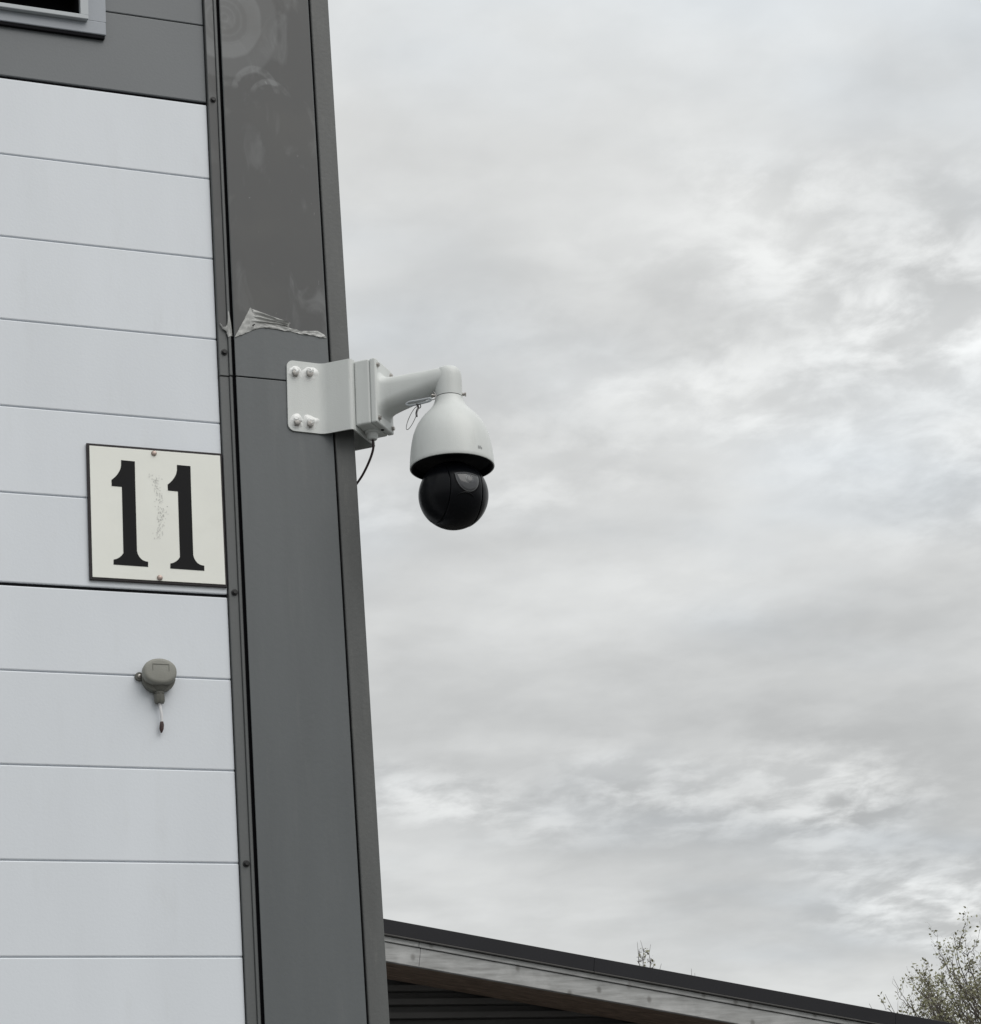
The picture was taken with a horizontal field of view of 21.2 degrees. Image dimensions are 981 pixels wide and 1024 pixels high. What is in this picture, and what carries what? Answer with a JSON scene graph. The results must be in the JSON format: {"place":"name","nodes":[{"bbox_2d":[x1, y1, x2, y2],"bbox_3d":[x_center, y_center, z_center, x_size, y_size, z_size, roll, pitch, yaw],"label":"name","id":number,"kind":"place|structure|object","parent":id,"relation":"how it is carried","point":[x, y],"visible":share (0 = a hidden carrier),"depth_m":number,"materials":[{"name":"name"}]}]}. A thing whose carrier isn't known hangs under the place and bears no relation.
{"place":"outdoors","nodes":[
{"label":"outdoors","id":0,"kind":"place"},
{"bbox_2d":[0,0,389,1023],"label":"industrial building","id":1,"kind":"structure","parent":0,"point":[210,854],"depth_m":5.68,"materials":[{"name":"grey metal"}]},
{"bbox_2d":[0,0,105,40],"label":"louvre window","id":2,"kind":"structure","parent":1,"relation":"in","point":[76,18],"depth_m":6.03,"materials":[{"name":"grey paint"}]},
{"bbox_2d":[134,658,176,732],"bbox_3d":[-0.707,0.391,5.568,0.090,0.157,0.044,4,-21,-23],"label":"outdoor sensor","id":3,"kind":"object","parent":1,"relation":"attached to","point":[157,677],"visible":1,"depth_m":5.57,"materials":[{"name":"grey plastic"}]},
{"bbox_2d":[86,443,226,587],"bbox_3d":[-0.727,0.007,5.717,0.308,0.313,0.012,4,-21,-23],"label":"house number sign","id":4,"kind":"object","parent":1,"relation":"attached to","point":[155,515],"visible":1,"depth_m":5.71,"materials":[{"name":"white metal"}]},
{"bbox_2d":[205,0,326,337],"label":"protective film","id":5,"kind":"object","parent":1,"relation":"attached to","point":[276,255],"visible":1,"depth_m":6.11,"materials":[{"name":"grey plastic"}]},
{"bbox_2d":[286,358,494,530],"bbox_3d":[-0.203,-0.144,5.921,0.438,0.438,0.252,-11,-20,19],"label":"security camera","id":6,"kind":"object","parent":1,"relation":"attached to","point":[452,464],"visible":1,"depth_m":5.90,"materials":[{"name":"metal"}]},
{"bbox_2d":[637,940,660,967],"bbox_3d":[2.274,9.018,32.804,0.603,7.352,0.544,4,-21,-23],"label":"young tree","id":7,"kind":"object","parent":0,"point":[643,957],"visible":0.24,"depth_m":33.91,"materials":[{"name":"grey plant"}]},
{"bbox_2d":[328,0,980,1023],"label":"sky","id":8,"kind":"structure","parent":0,"point":[696,679],"materials":[{"name":"grey"}]},
{"bbox_2d":[383,919,953,1023],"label":"shed","id":9,"kind":"structure","parent":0,"point":[437,976],"depth_m":14.71,"materials":[{"name":"metal"}]},
{"bbox_2d":[869,906,980,1023],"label":"deciduous tree","id":10,"kind":"object","parent":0,"point":[964,992],"visible":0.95,"depth_m":35.49,"materials":[{"name":"green plant"}]}
]}

